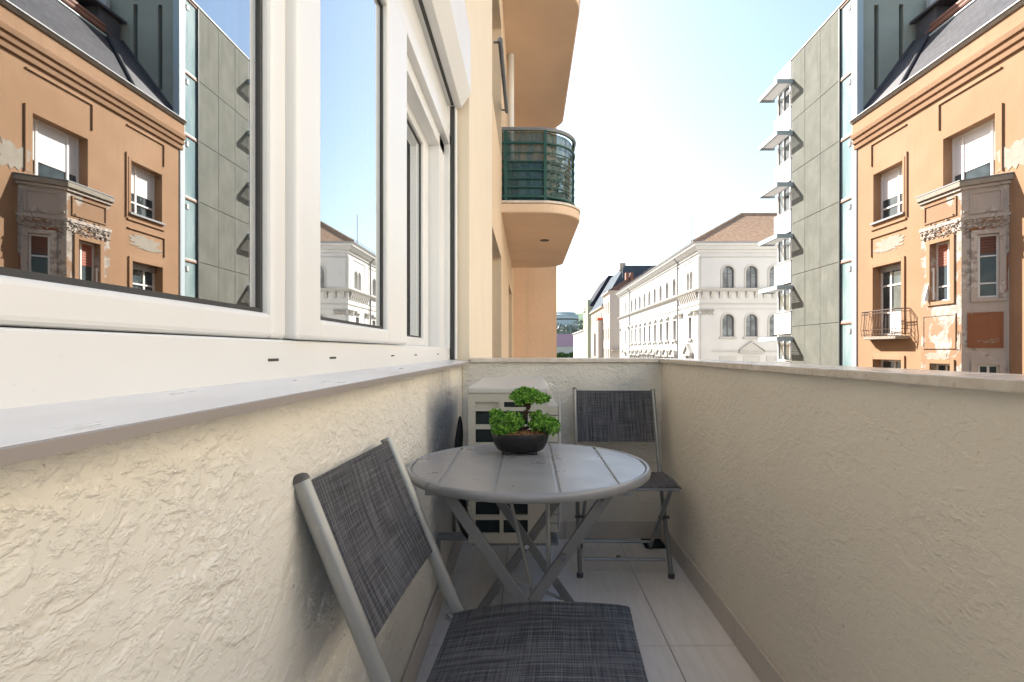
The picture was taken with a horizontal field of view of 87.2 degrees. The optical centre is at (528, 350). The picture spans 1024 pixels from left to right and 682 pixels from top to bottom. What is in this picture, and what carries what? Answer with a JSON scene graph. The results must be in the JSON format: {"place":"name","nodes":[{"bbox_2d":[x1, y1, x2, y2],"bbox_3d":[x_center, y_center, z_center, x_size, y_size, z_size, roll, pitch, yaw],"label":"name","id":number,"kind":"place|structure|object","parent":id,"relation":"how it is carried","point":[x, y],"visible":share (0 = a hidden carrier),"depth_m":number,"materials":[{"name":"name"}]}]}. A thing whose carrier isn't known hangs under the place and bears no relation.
{"place":"outdoors","nodes":[
{"label":"outdoors","id":0,"kind":"place"},
{"bbox_2d":[577,313,583,326],"bbox_3d":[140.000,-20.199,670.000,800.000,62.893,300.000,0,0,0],"label":"hill","id":1,"kind":"structure","parent":0,"point":[581,315],"depth_m":689.75,"materials":[{"name":"green plant"}]},
{"bbox_2d":[557,312,578,333],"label":"round building","id":2,"kind":"structure","parent":1,"relation":"on","point":[567,318],"depth_m":594.34,"materials":[{"name":"blue glass"}]},
{"bbox_2d":[557,318,583,333],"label":"woodland","id":3,"kind":"object","parent":1,"relation":"on","point":[566,329],"visible":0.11,"depth_m":564.18,"materials":[{"name":"green plant"}]},
{"bbox_2d":[557,0,843,313],"label":"sky","id":4,"kind":"structure","parent":0,"point":[663,113],"materials":[{"name":"white"}]},
{"bbox_2d":[849,0,1023,373],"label":"orange apartment house","id":5,"kind":"structure","parent":0,"point":[937,135],"depth_m":17.59,"materials":[{"name":"paint"}]},
{"bbox_2d":[880,263,900,334],"bbox_3d":[14.270,-2.000,20.975,0.140,2.740,1.650,0,0,0],"label":"window","id":6,"kind":"structure","parent":5,"relation":"in","point":[890,275],"depth_m":21.16,"materials":[{"name":"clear glass"}]},
{"bbox_2d":[881,360,900,367],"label":"window","id":7,"kind":"structure","parent":5,"relation":"in","point":[884,363],"depth_m":21.22,"materials":[{"name":"grey glass"}]},
{"bbox_2d":[881,165,901,218],"bbox_3d":[14.310,-6.160,20.960,0.060,1.940,1.680,0,0,0],"label":"window","id":8,"kind":"structure","parent":5,"relation":"in","point":[891,181],"depth_m":21.19,"materials":[{"name":"white glass"}]},
{"bbox_2d":[923,241,949,301],"bbox_3d":[13.170,-2.530,17.210,0.380,1.880,0.980,0,0,0],"label":"window","id":9,"kind":"structure","parent":5,"relation":"in","point":[943,249],"depth_m":17.34,"materials":[{"name":"white glass"}]},
{"bbox_2d":[936,364,949,370],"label":"window","id":10,"kind":"structure","parent":5,"relation":"in","point":[945,367],"depth_m":17.29,"materials":[{"name":"grey glass"}]},
{"bbox_2d":[952,118,994,182],"bbox_3d":[14.330,-6.235,17.150,0.060,1.830,2.020,0,0,0],"label":"window","id":11,"kind":"structure","parent":5,"relation":"in","point":[973,151],"depth_m":17.26,"materials":[{"name":"white glass"}]},
{"bbox_2d":[978,233,998,297],"bbox_3d":[13.708,-2.530,16.042,0.480,1.880,0.050,0,0,38],"label":"window","id":12,"kind":"structure","parent":5,"relation":"in","point":[988,245],"depth_m":16.04,"materials":[{"name":"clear glass"}]},
{"bbox_2d":[978,365,998,372],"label":"window","id":13,"kind":"structure","parent":5,"relation":"in","point":[981,368],"depth_m":16.02,"materials":[{"name":"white glass"}]},
{"bbox_3d":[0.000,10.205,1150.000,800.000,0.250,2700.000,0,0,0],"label":"ground","id":14,"kind":"structure","parent":0,"visible":0},
{"bbox_2d":[0,0,580,681],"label":"apartment building","id":15,"kind":"structure","parent":14,"relation":"on","point":[256,256],"depth_m":0.89,"materials":[{"name":"beige paint"}]},
{"bbox_2d":[0,0,450,408],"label":"window","id":16,"kind":"structure","parent":15,"relation":"in","point":[287,163],"depth_m":0.87,"materials":[{"name":"white plastic"}]},
{"bbox_2d":[437,377,560,553],"bbox_3d":[-0.120,0.507,2.389,0.482,0.765,0.790,0,0,0],"label":"air conditioner","id":17,"kind":"object","parent":15,"relation":"attached to","point":[485,396],"visible":0.36,"depth_m":2.01,"materials":[{"name":"paint"}]},
{"bbox_2d":[454,416,467,511],"bbox_3d":[-0.262,0.470,2.072,0.078,0.430,0.060,0,0,39],"label":"refrigerant pipe","id":18,"kind":"object","parent":17,"relation":"attached to","point":[459,437],"visible":0.37,"depth_m":2.09,"materials":[{"name":"black plastic"}]},
{"bbox_2d":[456,499,467,538],"bbox_3d":[-0.243,0.561,2.028,0.068,0.304,0.022,0,0,12],"label":"cable","id":19,"kind":"object","parent":17,"relation":"attached to","point":[463,531],"visible":0.2,"depth_m":2.02,"materials":[{"name":"black plastic"}]},
{"bbox_2d":[416,539,760,681],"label":"balcony floor","id":20,"kind":"structure","parent":15,"relation":"attached to","point":[681,634],"depth_m":2.23,"materials":[{"name":"grey tile"}]},
{"bbox_2d":[293,436,647,681],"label":"folding chair","id":21,"kind":"object","parent":20,"relation":"on","point":[370,530],"visible":0.98,"depth_m":1.04,"materials":[{"name":"grey fabric"}]},
{"bbox_2d":[407,443,650,607],"bbox_3d":[0.000,0.672,1.536,0.682,0.706,0.682,0,0,0],"label":"bistro table","id":22,"kind":"object","parent":20,"relation":"on","point":[551,476],"visible":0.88,"depth_m":1.37,"materials":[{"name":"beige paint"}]},
{"bbox_2d":[488,385,560,454],"bbox_3d":[-0.011,0.213,1.689,0.229,0.210,0.131,0,0,0],"label":"bonsai","id":23,"kind":"object","parent":22,"relation":"on","point":[517,437],"visible":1,"depth_m":1.66,"materials":[{"name":"green plant"}]},
{"bbox_2d":[463,358,661,538],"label":"parapet wall","id":24,"kind":"structure","parent":20,"relation":"on","point":[635,514],"depth_m":2.95,"materials":[{"name":"beige paint"}]},
{"bbox_2d":[572,387,681,578],"bbox_3d":[0.449,0.617,2.674,0.451,0.850,0.763,0,0,1],"label":"folding chair","id":25,"kind":"object","parent":20,"relation":"on","point":[614,416],"visible":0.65,"depth_m":2.77,"materials":[{"name":"fabric"}]},
{"bbox_2d":[641,539,665,547],"bbox_3d":[0.662,1.024,2.860,0.105,0.012,0.120,0,0,0],"label":"floor drain","id":26,"kind":"object","parent":20,"relation":"on","point":[658,543],"visible":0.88,"depth_m":2.83,"materials":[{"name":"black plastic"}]},
{"bbox_2d":[659,358,1023,681],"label":"parapet wall","id":27,"kind":"structure","parent":20,"relation":"on","point":[831,523],"depth_m":1.22,"materials":[{"name":"beige paint"}]},
{"bbox_2d":[558,352,569,357],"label":"street tree","id":28,"kind":"object","parent":14,"relation":"on","point":[563,354],"visible":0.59,"depth_m":203.31,"materials":[{"name":"green plant"}]},
{"bbox_2d":[557,334,572,353],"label":"long house","id":29,"kind":"structure","parent":14,"relation":"on","point":[565,343],"depth_m":215.87,"materials":[{"name":"purple paint"}]},
{"bbox_2d":[573,329,583,357],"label":"white house","id":30,"kind":"structure","parent":14,"relation":"on","point":[578,344],"depth_m":150.95,"materials":[{"name":"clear paint"}]},
{"bbox_2d":[582,276,612,357],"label":"building","id":31,"kind":"structure","parent":14,"relation":"on","point":[591,302],"depth_m":121.69,"materials":[{"name":"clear paint"}]},
{"bbox_2d":[601,254,638,357],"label":"cream house","id":32,"kind":"structure","parent":14,"relation":"on","point":[611,324],"depth_m":93.00,"materials":[{"name":"beige paint"}]},
{"bbox_2d":[589,263,654,357],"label":"mansard house","id":33,"kind":"structure","parent":14,"relation":"on","point":[596,312],"depth_m":103.00,"materials":[{"name":"beige paint"}]},
{"bbox_2d":[615,213,779,361],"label":"white palace","id":34,"kind":"structure","parent":14,"relation":"on","point":[699,297],"depth_m":44.38,"materials":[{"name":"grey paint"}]},
{"bbox_2d":[723,266,732,287],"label":"window","id":35,"kind":"structure","parent":34,"relation":"in","point":[727,271],"depth_m":44.39,"materials":[{"name":"grey glass"}]},
{"bbox_2d":[723,314,732,335],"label":"window","id":36,"kind":"structure","parent":34,"relation":"in","point":[727,319],"depth_m":44.39,"materials":[{"name":"grey glass"}]},
{"bbox_2d":[746,266,755,287],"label":"window","id":37,"kind":"structure","parent":34,"relation":"in","point":[751,271],"depth_m":44.39,"materials":[{"name":"grey glass"}]},
{"bbox_2d":[746,314,755,335],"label":"window","id":38,"kind":"structure","parent":34,"relation":"in","point":[751,319],"depth_m":44.39,"materials":[{"name":"grey glass"}]},
{"bbox_2d":[770,266,773,286],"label":"window","id":39,"kind":"structure","parent":34,"relation":"in","point":[772,268],"depth_m":44.39,"materials":[{"name":"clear glass"}]},
{"bbox_2d":[770,314,779,335],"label":"window","id":40,"kind":"structure","parent":34,"relation":"in","point":[772,317],"depth_m":44.39,"materials":[{"name":"grey glass"}]},
{"bbox_2d":[758,0,925,365],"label":"concrete block","id":41,"kind":"structure","parent":14,"relation":"on","point":[831,76],"depth_m":25.52,"materials":[{"name":"grey concrete"}]},
{"bbox_2d":[777,334,790,360],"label":"window","id":42,"kind":"structure","parent":41,"relation":"in","point":[783,347],"depth_m":29.85,"materials":[{"name":"white glass"}]},
{"bbox_2d":[777,284,790,312],"bbox_3d":[14.200,-2.890,29.630,0.080,1.460,1.940,0,0,0],"label":"window","id":43,"kind":"structure","parent":41,"relation":"in","point":[784,296],"depth_m":29.85,"materials":[{"name":"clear glass"}]},
{"bbox_2d":[777,238,790,263],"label":"window","id":44,"kind":"structure","parent":41,"relation":"in","point":[783,247],"depth_m":29.85,"materials":[{"name":"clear glass"}]},
{"bbox_2d":[777,187,790,214],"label":"window","id":45,"kind":"structure","parent":41,"relation":"in","point":[784,197],"depth_m":29.85,"materials":[{"name":"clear glass"}]},
{"bbox_2d":[777,135,790,166],"bbox_3d":[14.200,-11.080,29.630,0.080,1.460,1.940,0,0,0],"label":"window","id":46,"kind":"structure","parent":41,"relation":"in","point":[784,148],"depth_m":29.85,"materials":[{"name":"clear glass"}]},
{"bbox_2d":[777,84,790,117],"bbox_3d":[14.200,-13.810,29.630,0.080,1.460,1.940,0,0,0],"label":"window","id":47,"kind":"structure","parent":41,"relation":"in","point":[784,98],"depth_m":29.85,"materials":[{"name":"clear glass"}]}
]}

